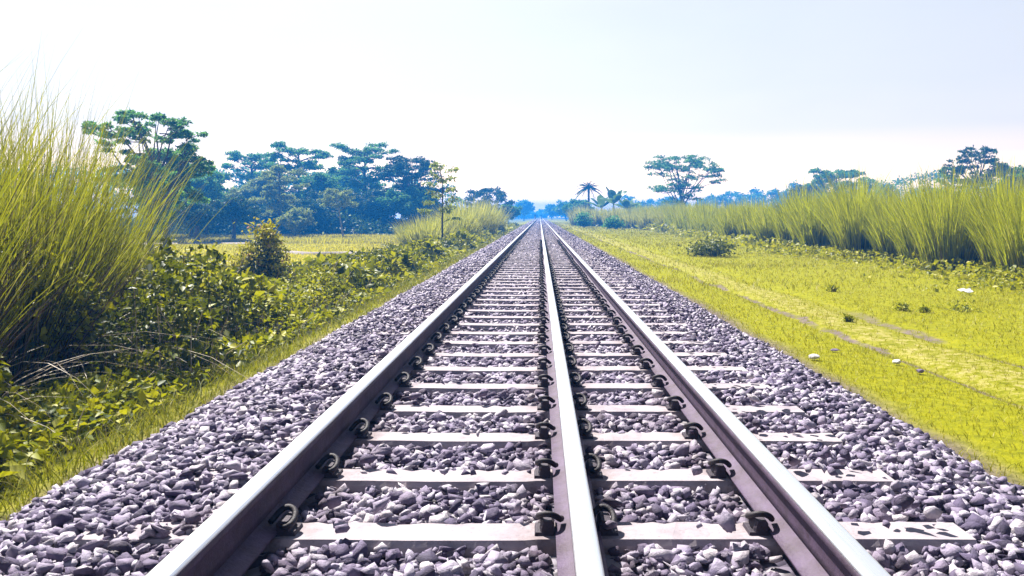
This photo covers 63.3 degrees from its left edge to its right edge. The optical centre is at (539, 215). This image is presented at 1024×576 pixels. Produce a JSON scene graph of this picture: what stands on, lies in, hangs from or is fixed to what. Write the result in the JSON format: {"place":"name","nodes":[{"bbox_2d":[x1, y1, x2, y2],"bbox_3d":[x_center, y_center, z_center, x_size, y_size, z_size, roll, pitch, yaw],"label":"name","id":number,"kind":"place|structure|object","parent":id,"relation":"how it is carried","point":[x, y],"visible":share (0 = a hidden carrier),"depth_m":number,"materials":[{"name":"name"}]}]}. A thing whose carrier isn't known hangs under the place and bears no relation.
{"place":"outdoors","nodes":[
{"label":"outdoors","id":0,"kind":"place"},
{"bbox_2d":[0,28,249,393],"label":"tall grass","id":1,"kind":"structure","parent":0,"point":[86,193],"depth_m":7.97,"materials":[{"name":"green plant"}]},
{"bbox_2d":[0,224,523,520],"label":"verge grass","id":2,"kind":"structure","parent":0,"point":[7,480],"depth_m":6.05,"materials":[{"name":"green plant"}]},
{"bbox_2d":[0,217,1023,520],"bbox_3d":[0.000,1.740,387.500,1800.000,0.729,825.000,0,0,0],"label":"ground","id":3,"kind":"structure","parent":0,"point":[890,327],"depth_m":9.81,"materials":[{"name":"green plant"}]},
{"bbox_2d":[9,112,137,222],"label":"tall grass","id":4,"kind":"structure","parent":3,"relation":"on","point":[51,176],"depth_m":7.99,"materials":[{"name":"green plant"}]},
{"bbox_2d":[1,297,279,446],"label":"tall grass","id":5,"kind":"structure","parent":3,"relation":"on","point":[25,382],"depth_m":6.82,"materials":[{"name":"green plant"}]},
{"bbox_2d":[81,107,216,259],"bbox_3d":[-16.966,-1.163,35.912,4.676,7.099,5.288,0,0,40],"label":"tree","id":6,"kind":"object","parent":3,"relation":"on","point":[208,168],"visible":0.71,"depth_m":35.99,"materials":[{"name":"green plant"}]},
{"bbox_2d":[127,146,210,249],"bbox_3d":[-18.914,-0.622,42.013,3.911,5.987,3.831,0,0,36],"label":"tree","id":7,"kind":"object","parent":3,"relation":"on","point":[200,197],"visible":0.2,"depth_m":41.76,"materials":[{"name":"green plant"}]},
{"bbox_2d":[115,239,228,346],"bbox_3d":[-5.035,1.120,11.425,2.050,1.597,2.384,0,0,0],"label":"bush","id":8,"kind":"object","parent":3,"relation":"on","point":[175,252],"visible":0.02,"depth_m":11.40,"materials":[{"name":"green plant"}]},
{"bbox_2d":[169,201,221,241],"bbox_3d":[-25.452,0.602,61.814,3.381,3.528,3.889,0,0,41],"label":"tree","id":9,"kind":"object","parent":3,"relation":"on","point":[200,209],"visible":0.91,"depth_m":61.09,"materials":[{"name":"green plant"}]},
{"bbox_2d":[189,170,229,236],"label":"tree","id":10,"kind":"object","parent":3,"relation":"on","point":[218,189],"visible":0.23,"depth_m":71.32,"materials":[{"name":"green plant"}]},
{"bbox_2d":[207,195,261,238],"bbox_3d":[-23.663,0.363,64.119,4.331,4.032,4.253,0,0,-23],"label":"tree","id":11,"kind":"object","parent":3,"relation":"on","point":[239,209],"visible":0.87,"depth_m":63.30,"materials":[{"name":"green plant"}]},
{"bbox_2d":[221,150,277,190],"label":"tree","id":12,"kind":"object","parent":3,"relation":"on","point":[234,155],"visible":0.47,"depth_m":96.75,"materials":[{"name":"green plant"}]},
{"bbox_2d":[49,206,456,235],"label":"undergrowth","id":13,"kind":"object","parent":3,"relation":"on","point":[363,227],"visible":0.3,"depth_m":80.66,"materials":[{"name":"green plant"}]},
{"bbox_2d":[234,176,277,205],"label":"tree","id":14,"kind":"object","parent":3,"relation":"on","point":[252,188],"visible":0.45,"depth_m":84.83,"materials":[{"name":"green plant"}]},
{"bbox_2d":[224,215,294,280],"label":"bush","id":15,"kind":"object","parent":3,"relation":"on","point":[270,242],"visible":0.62,"depth_m":16.78,"materials":[{"name":"green plant"}]},
{"bbox_2d":[0,215,519,483],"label":"undergrowth","id":16,"kind":"object","parent":3,"relation":"on","point":[61,403],"visible":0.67,"depth_m":7.88,"materials":[{"name":"green plant"}]},
{"bbox_2d":[121,233,400,271],"bbox_3d":[-26.496,1.846,49.142,39.674,0.567,58.434,0,0,0],"label":"rice crop","id":17,"kind":"object","parent":3,"relation":"on","point":[332,241],"visible":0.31,"depth_m":61.60,"materials":[{"name":"green plant"}]},
{"bbox_2d":[248,163,309,233],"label":"tree","id":18,"kind":"object","parent":3,"relation":"on","point":[281,181],"visible":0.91,"depth_m":75.72,"materials":[{"name":"green plant"}]},
{"bbox_2d":[258,197,302,234],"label":"tree","id":19,"kind":"object","parent":3,"relation":"on","point":[263,207],"visible":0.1,"depth_m":79.84,"materials":[{"name":"green plant"}]},
{"bbox_2d":[257,140,333,234],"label":"tree","id":20,"kind":"object","parent":3,"relation":"on","point":[298,162],"visible":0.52,"depth_m":91.07,"materials":[{"name":"green plant"}]},
{"bbox_2d":[274,207,317,236],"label":"shrub","id":21,"kind":"object","parent":3,"relation":"on","point":[295,220],"visible":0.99,"depth_m":69.55,"materials":[{"name":"green plant"}]},
{"bbox_2d":[281,198,341,233],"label":"tree","id":22,"kind":"object","parent":3,"relation":"on","point":[310,203],"visible":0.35,"depth_m":79.29,"materials":[{"name":"green plant"}]},
{"bbox_2d":[295,170,341,234],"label":"tree","id":23,"kind":"object","parent":3,"relation":"on","point":[317,181],"visible":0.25,"depth_m":86.66,"materials":[{"name":"green plant"}]},
{"bbox_2d":[306,190,356,234],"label":"tree","id":24,"kind":"object","parent":3,"relation":"on","point":[314,195],"visible":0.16,"depth_m":82.82,"materials":[{"name":"green plant"}]},
{"bbox_2d":[316,188,358,236],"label":"tree","id":25,"kind":"object","parent":3,"relation":"on","point":[334,195],"visible":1,"depth_m":71.60,"materials":[{"name":"green plant"}]},
{"bbox_2d":[318,163,363,193],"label":"tree","id":26,"kind":"object","parent":3,"relation":"on","point":[341,183],"visible":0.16,"depth_m":104.17,"materials":[{"name":"green plant"}]},
{"bbox_2d":[339,198,374,233],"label":"tree","id":27,"kind":"object","parent":3,"relation":"on","point":[353,210],"visible":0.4,"depth_m":84.48,"materials":[{"name":"green plant"}]},
{"bbox_2d":[327,141,403,197],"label":"tree","id":28,"kind":"object","parent":3,"relation":"on","point":[363,155],"visible":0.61,"depth_m":92.85,"materials":[{"name":"green plant"}]},
{"bbox_2d":[339,187,396,227],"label":"tree","id":29,"kind":"object","parent":3,"relation":"on","point":[372,209],"visible":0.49,"depth_m":86.00,"materials":[{"name":"green plant"}]},
{"bbox_2d":[373,184,441,225],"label":"tree","id":30,"kind":"object","parent":3,"relation":"on","point":[406,203],"visible":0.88,"depth_m":85.00,"materials":[{"name":"green plant"}]},
{"bbox_2d":[373,155,448,193],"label":"tree","id":31,"kind":"object","parent":3,"relation":"on","point":[400,165],"visible":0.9,"depth_m":89.14,"materials":[{"name":"green plant"}]},
{"bbox_2d":[386,211,460,244],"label":"grass clump","id":32,"kind":"object","parent":3,"relation":"on","point":[416,232],"visible":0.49,"depth_m":42.31,"materials":[{"name":"green plant"}]},
{"bbox_2d":[416,161,462,242],"bbox_3d":[-4.623,-0.249,37.753,2.194,4.538,1.728,0,0,0],"label":"sapling","id":33,"kind":"object","parent":3,"relation":"on","point":[442,180],"visible":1,"depth_m":37.76,"materials":[{"name":"green plant"}]},
{"bbox_2d":[420,202,489,234],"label":"grass clump","id":34,"kind":"object","parent":3,"relation":"on","point":[472,225],"visible":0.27,"depth_m":49.32,"materials":[{"name":"green plant"}]},
{"bbox_2d":[430,193,511,233],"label":"grass clump","id":35,"kind":"object","parent":3,"relation":"on","point":[491,224],"visible":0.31,"depth_m":57.33,"materials":[{"name":"green plant"}]},
{"bbox_2d":[464,195,512,229],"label":"grass clump","id":36,"kind":"object","parent":3,"relation":"on","point":[503,224],"visible":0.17,"depth_m":69.66,"materials":[{"name":"green plant"}]},
{"bbox_2d":[464,185,514,216],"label":"tree","id":37,"kind":"object","parent":3,"relation":"on","point":[500,195],"visible":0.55,"depth_m":119.18,"materials":[{"name":"green plant"}]},
{"bbox_2d":[1,162,1012,218],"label":"woodland","id":38,"kind":"object","parent":3,"relation":"on","point":[756,194],"visible":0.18,"depth_m":296.90,"materials":[{"name":"green plant"}]},
{"bbox_2d":[499,204,522,223],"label":"tree","id":39,"kind":"object","parent":3,"relation":"on","point":[515,211],"visible":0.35,"depth_m":129.44,"materials":[{"name":"green plant"}]},
{"bbox_2d":[514,199,534,220],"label":"tree","id":40,"kind":"object","parent":3,"relation":"on","point":[527,206],"visible":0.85,"depth_m":327.71,"materials":[{"name":"blue plant"}]},
{"bbox_2d":[552,199,569,220],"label":"tree","id":41,"kind":"object","parent":3,"relation":"on","point":[558,209],"visible":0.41,"depth_m":233.53,"materials":[{"name":"blue plant"}]},
{"bbox_2d":[561,198,594,213],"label":"shrub","id":42,"kind":"object","parent":3,"relation":"on","point":[571,204],"visible":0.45,"depth_m":149.11,"materials":[{"name":"green plant"}]},
{"bbox_2d":[565,203,596,225],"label":"grass clump","id":43,"kind":"object","parent":3,"relation":"on","point":[573,213],"visible":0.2,"depth_m":123.04,"materials":[{"name":"green plant"}]},
{"bbox_2d":[573,211,593,226],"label":"bush","id":44,"kind":"object","parent":3,"relation":"on","point":[583,220],"visible":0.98,"depth_m":105.47,"materials":[{"name":"green plant"}]},
{"bbox_2d":[575,180,602,205],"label":"palm tree","id":45,"kind":"object","parent":3,"relation":"on","point":[588,187],"visible":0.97,"depth_m":139.88,"materials":[{"name":"green plant"}]},
{"bbox_2d":[582,206,610,226],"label":"grass clump","id":46,"kind":"object","parent":3,"relation":"on","point":[596,219],"visible":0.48,"depth_m":114.44,"materials":[{"name":"green plant"}]},
{"bbox_2d":[600,186,626,211],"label":"banana plant","id":47,"kind":"object","parent":3,"relation":"on","point":[614,197],"visible":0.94,"depth_m":127.90,"materials":[{"name":"green plant"}]},
{"bbox_2d":[601,215,627,228],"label":"bush","id":48,"kind":"object","parent":3,"relation":"on","point":[611,222],"visible":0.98,"depth_m":91.68,"materials":[{"name":"green plant"}]},
{"bbox_2d":[598,201,632,223],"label":"grass clump","id":49,"kind":"object","parent":3,"relation":"on","point":[607,214],"visible":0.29,"depth_m":107.18,"materials":[{"name":"green plant"}]},
{"bbox_2d":[614,198,640,208],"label":"banana plant","id":50,"kind":"object","parent":3,"relation":"on","point":[625,202],"visible":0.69,"depth_m":133.48,"materials":[{"name":"green plant"}]},
{"bbox_2d":[616,208,641,228],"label":"grass clump","id":51,"kind":"object","parent":3,"relation":"on","point":[628,216],"visible":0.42,"depth_m":96.83,"materials":[{"name":"green plant"}]},
{"bbox_2d":[632,206,660,229],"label":"grass clump","id":52,"kind":"object","parent":3,"relation":"on","point":[644,220],"visible":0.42,"depth_m":88.19,"materials":[{"name":"green plant"}]},
{"bbox_2d":[648,202,687,231],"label":"grass clump","id":53,"kind":"object","parent":3,"relation":"on","point":[660,220],"visible":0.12,"depth_m":79.38,"materials":[{"name":"green plant"}]},
{"bbox_2d":[642,154,727,205],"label":"tree","id":54,"kind":"object","parent":3,"relation":"on","point":[668,166],"visible":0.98,"depth_m":116.89,"materials":[{"name":"green plant"}]},
{"bbox_2d":[678,235,738,256],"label":"bush","id":55,"kind":"object","parent":3,"relation":"on","point":[713,248],"visible":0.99,"depth_m":28.79,"materials":[{"name":"green plant"}]},
{"bbox_2d":[714,201,746,240],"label":"grass clump","id":56,"kind":"object","parent":3,"relation":"on","point":[728,228],"visible":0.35,"depth_m":45.67,"materials":[{"name":"green plant"}]},
{"bbox_2d":[725,192,771,240],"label":"grass clump","id":57,"kind":"object","parent":3,"relation":"on","point":[743,228],"visible":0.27,"depth_m":43.49,"materials":[{"name":"green plant"}]},
{"bbox_2d":[736,196,771,243],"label":"grass clump","id":58,"kind":"object","parent":3,"relation":"on","point":[749,226],"visible":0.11,"depth_m":41.11,"materials":[{"name":"green plant"}]},
{"bbox_2d":[742,193,787,246],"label":"grass clump","id":59,"kind":"object","parent":3,"relation":"on","point":[762,228],"visible":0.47,"depth_m":38.72,"materials":[{"name":"green plant"}]},
{"bbox_2d":[753,175,813,248],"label":"grass clump","id":60,"kind":"object","parent":3,"relation":"on","point":[782,233],"visible":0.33,"depth_m":36.41,"materials":[{"name":"green plant"}]},
{"bbox_2d":[767,173,836,251],"bbox_3d":[11.081,-0.243,34.534,3.969,3.461,3.421,0,0,23],"label":"grass clump","id":61,"kind":"object","parent":3,"relation":"on","point":[793,235],"visible":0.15,"depth_m":34.54,"materials":[{"name":"green plant"}]},
{"bbox_2d":[788,184,824,203],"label":"tree","id":62,"kind":"object","parent":3,"relation":"on","point":[812,190],"visible":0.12,"depth_m":138.57,"materials":[{"name":"green plant"}]},
{"bbox_2d":[596,221,1023,305],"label":"undergrowth","id":63,"kind":"object","parent":3,"relation":"on","point":[826,251],"visible":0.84,"depth_m":25.57,"materials":[{"name":"green plant"}]},
{"bbox_2d":[776,180,847,252],"bbox_3d":[10.965,-0.152,32.693,3.174,3.221,3.465,0,0,-23],"label":"grass clump","id":64,"kind":"object","parent":3,"relation":"on","point":[810,232],"visible":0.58,"depth_m":32.34,"materials":[{"name":"green plant"}]},
{"bbox_2d":[803,166,877,203],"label":"tree","id":65,"kind":"object","parent":3,"relation":"on","point":[853,173],"visible":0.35,"depth_m":133.63,"materials":[{"name":"green plant"}]},
{"bbox_2d":[793,158,906,248],"bbox_3d":[11.108,-0.370,30.532,4.746,3.711,4.179,0,0,0],"label":"grass clump","id":66,"kind":"object","parent":3,"relation":"on","point":[824,221],"visible":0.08,"depth_m":30.58,"materials":[{"name":"green plant"}]},
{"bbox_2d":[805,155,907,259],"bbox_3d":[11.026,-0.357,28.724,3.846,3.681,3.962,0,0,0],"label":"grass clump","id":67,"kind":"object","parent":3,"relation":"on","point":[850,235],"visible":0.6,"depth_m":28.21,"materials":[{"name":"green plant"}]},
{"bbox_2d":[844,186,927,262],"bbox_3d":[11.223,0.080,26.553,3.670,2.778,3.223,0,0,-24],"label":"grass clump","id":68,"kind":"object","parent":3,"relation":"on","point":[882,243],"visible":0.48,"depth_m":26.40,"materials":[{"name":"green plant"}]},
{"bbox_2d":[846,167,977,265],"bbox_3d":[11.178,-0.121,24.539,4.064,3.212,4.255,0,0,33],"label":"grass clump","id":69,"kind":"object","parent":3,"relation":"on","point":[903,247],"visible":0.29,"depth_m":24.33,"materials":[{"name":"green plant"}]},
{"bbox_2d":[881,153,996,271],"bbox_3d":[10.829,-0.177,22.591,3.158,3.306,3.553,0,0,-31],"label":"grass clump","id":70,"kind":"object","parent":3,"relation":"on","point":[941,237],"visible":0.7,"depth_m":22.05,"materials":[{"name":"green plant"}]},
{"bbox_2d":[933,166,973,204],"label":"tree","id":71,"kind":"object","parent":3,"relation":"on","point":[941,170],"visible":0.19,"depth_m":91.82,"materials":[{"name":"green plant"}]},
{"bbox_2d":[932,300,982,311],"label":"weed plant","id":72,"kind":"object","parent":3,"relation":"on","point":[965,308],"visible":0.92,"depth_m":12.44,"materials":[{"name":"green plant"}]},
{"bbox_2d":[943,144,1009,194],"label":"tree","id":73,"kind":"object","parent":3,"relation":"on","point":[985,150],"visible":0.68,"depth_m":89.61,"materials":[{"name":"green plant"}]},
{"bbox_2d":[939,140,1023,276],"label":"grass clump","id":74,"kind":"object","parent":3,"relation":"on","point":[985,253],"visible":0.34,"depth_m":20.47,"materials":[{"name":"green plant"}]},
{"bbox_2d":[952,172,1023,279],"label":"grass clump","id":75,"kind":"object","parent":3,"relation":"on","point":[1007,237],"visible":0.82,"depth_m":18.67,"materials":[{"name":"green plant"}]},
{"bbox_2d":[994,165,1023,197],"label":"tree","id":76,"kind":"object","parent":3,"relation":"on","point":[1017,170],"visible":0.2,"depth_m":87.59,"materials":[{"name":"green plant"}]},
{"bbox_2d":[0,0,1023,217],"label":"sky","id":77,"kind":"structure","parent":0,"point":[534,100],"materials":[{"name":"white"}]},
{"bbox_2d":[0,218,1023,575],"bbox_3d":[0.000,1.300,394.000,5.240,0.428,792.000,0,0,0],"label":"ballast ground","id":78,"kind":"structure","parent":0,"point":[784,568],"depth_m":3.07,"materials":[{"name":"grey gravel"}]},
{"bbox_2d":[145,217,538,575],"bbox_3d":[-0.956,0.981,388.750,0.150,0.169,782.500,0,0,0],"label":"rail","id":79,"kind":"object","parent":78,"relation":"on","point":[235,534],"visible":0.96,"depth_m":3.12,"materials":[{"name":"silver metal"}]},
{"bbox_2d":[73,504,976,557],"bbox_3d":[-0.049,1.133,2.826,2.990,0.282,0.250,0,0,0],"label":"sleeper","id":80,"kind":"object","parent":78,"relation":"on","point":[917,537],"visible":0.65,"depth_m":2.78,"materials":[{"name":"concrete"}]},
{"bbox_2d":[156,453,897,494],"bbox_3d":[-0.055,1.133,3.436,2.990,0.282,0.250,0,0,0],"label":"sleeper","id":81,"kind":"object","parent":78,"relation":"on","point":[533,482],"visible":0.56,"depth_m":3.39,"materials":[{"name":"concrete"}]},
{"bbox_2d":[214,418,843,452],"bbox_3d":[-0.056,1.133,4.035,2.990,0.282,0.250,0,0,0],"label":"sleeper","id":82,"kind":"object","parent":78,"relation":"on","point":[366,437],"visible":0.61,"depth_m":3.99,"materials":[{"name":"concrete"}]},
{"bbox_2d":[370,323,691,337],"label":"sleeper","id":83,"kind":"object","parent":78,"relation":"on","point":[454,334],"visible":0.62,"depth_m":7.58,"materials":[{"name":"concrete"}]},
{"bbox_2d":[317,356,746,377],"bbox_3d":[-0.052,1.133,5.838,2.990,0.282,0.250,0,0,0],"label":"sleeper","id":84,"kind":"object","parent":78,"relation":"on","point":[644,367],"visible":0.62,"depth_m":5.79,"materials":[{"name":"concrete"}]},
{"bbox_2d":[261,393,805,421],"bbox_3d":[-0.047,1.133,4.625,2.990,0.282,0.250,0,0,0],"label":"sleeper","id":85,"kind":"object","parent":78,"relation":"on","point":[387,406],"visible":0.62,"depth_m":4.58,"materials":[{"name":"concrete"}]},
{"bbox_2d":[341,343,726,362],"bbox_3d":[-0.043,1.133,6.432,2.990,0.282,0.250,0,0,0],"label":"sleeper","id":86,"kind":"object","parent":78,"relation":"on","point":[635,354],"visible":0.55,"depth_m":6.39,"materials":[{"name":"concrete"}]},
{"bbox_2d":[395,309,674,321],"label":"sleeper","id":87,"kind":"object","parent":78,"relation":"on","point":[542,313],"visible":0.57,"depth_m":8.77,"materials":[{"name":"concrete"}]},
{"bbox_2d":[403,303,666,315],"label":"sleeper","id":88,"kind":"object","parent":78,"relation":"on","point":[542,306],"visible":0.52,"depth_m":9.35,"materials":[{"name":"concrete"}]},
{"bbox_2d":[384,316,686,330],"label":"sleeper","id":89,"kind":"object","parent":78,"relation":"on","point":[499,326],"visible":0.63,"depth_m":8.18,"materials":[{"name":"concrete"}]},
{"bbox_2d":[299,372,772,396],"bbox_3d":[-0.047,1.133,5.243,2.990,0.282,0.250,0,0,0],"label":"sleeper","id":90,"kind":"object","parent":78,"relation":"on","point":[405,384],"visible":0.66,"depth_m":5.20,"materials":[{"name":"concrete"}]},
{"bbox_2d":[413,298,659,309],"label":"sleeper","id":91,"kind":"object","parent":78,"relation":"on","point":[542,301],"visible":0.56,"depth_m":9.98,"materials":[{"name":"concrete"}]},
{"bbox_2d":[366,332,707,347],"bbox_3d":[-0.056,1.133,7.044,2.990,0.282,0.250,0,0,0],"label":"sleeper","id":92,"kind":"object","parent":78,"relation":"on","point":[540,341],"visible":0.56,"depth_m":7.00,"materials":[{"name":"concrete"}]},
{"bbox_2d":[446,276,627,283],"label":"sleeper","id":93,"kind":"object","parent":78,"relation":"on","point":[514,282],"visible":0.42,"depth_m":13.58,"materials":[{"name":"concrete"}]},
{"bbox_2d":[464,265,609,270],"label":"sleeper","id":94,"kind":"object","parent":78,"relation":"on","point":[543,267],"visible":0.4,"depth_m":16.61,"materials":[{"name":"concrete"}]},
{"bbox_2d":[427,289,647,298],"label":"sleeper","id":95,"kind":"object","parent":78,"relation":"on","point":[542,291],"visible":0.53,"depth_m":11.18,"materials":[{"name":"concrete"}]},
{"bbox_2d":[432,285,642,294],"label":"sleeper","id":96,"kind":"object","parent":78,"relation":"on","point":[480,288],"visible":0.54,"depth_m":11.78,"materials":[{"name":"concrete"}]},
{"bbox_2d":[450,274,624,280],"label":"sleeper","id":97,"kind":"object","parent":78,"relation":"on","point":[522,279],"visible":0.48,"depth_m":14.22,"materials":[{"name":"concrete"}]},
{"bbox_2d":[466,264,608,269],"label":"sleeper","id":98,"kind":"object","parent":78,"relation":"on","point":[520,268],"visible":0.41,"depth_m":17.21,"materials":[{"name":"concrete"}]},
{"bbox_2d":[423,293,653,303],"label":"sleeper","id":99,"kind":"object","parent":78,"relation":"on","point":[474,298],"visible":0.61,"depth_m":10.56,"materials":[{"name":"concrete"}]},
{"bbox_2d":[440,282,636,290],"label":"sleeper","id":100,"kind":"object","parent":78,"relation":"on","point":[531,288],"visible":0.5,"depth_m":12.39,"materials":[{"name":"concrete"}]},
{"bbox_2d":[462,269,614,275],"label":"sleeper","id":101,"kind":"object","parent":78,"relation":"on","point":[541,270],"visible":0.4,"depth_m":15.39,"materials":[{"name":"concrete"}]},
{"bbox_2d":[464,267,613,273],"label":"sleeper","id":102,"kind":"object","parent":78,"relation":"on","point":[542,268],"visible":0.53,"depth_m":16.02,"materials":[{"name":"concrete"}]},
{"bbox_2d":[448,279,630,286],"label":"sleeper","id":103,"kind":"object","parent":78,"relation":"on","point":[560,285],"visible":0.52,"depth_m":12.98,"materials":[{"name":"concrete"}]},
{"bbox_2d":[457,271,621,277],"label":"sleeper","id":104,"kind":"object","parent":78,"relation":"on","point":[494,276],"visible":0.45,"depth_m":14.75,"materials":[{"name":"concrete"}]},
{"bbox_2d":[540,219,608,575],"bbox_3d":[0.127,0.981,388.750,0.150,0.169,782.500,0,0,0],"label":"rail","id":105,"kind":"object","parent":78,"relation":"on","point":[579,548],"visible":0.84,"depth_m":3.10,"materials":[{"name":"silver metal"}]},
{"bbox_2d":[543,220,890,575],"bbox_3d":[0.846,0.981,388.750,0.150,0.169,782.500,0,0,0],"label":"rail","id":106,"kind":"object","parent":78,"relation":"on","point":[810,534],"visible":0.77,"depth_m":3.14,"materials":[{"name":"silver metal"}]},
{"bbox_2d":[615,155,1023,264],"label":"tall grass","id":107,"kind":"structure","parent":0,"point":[706,217],"depth_m":58.46,"materials":[{"name":"green plant"}]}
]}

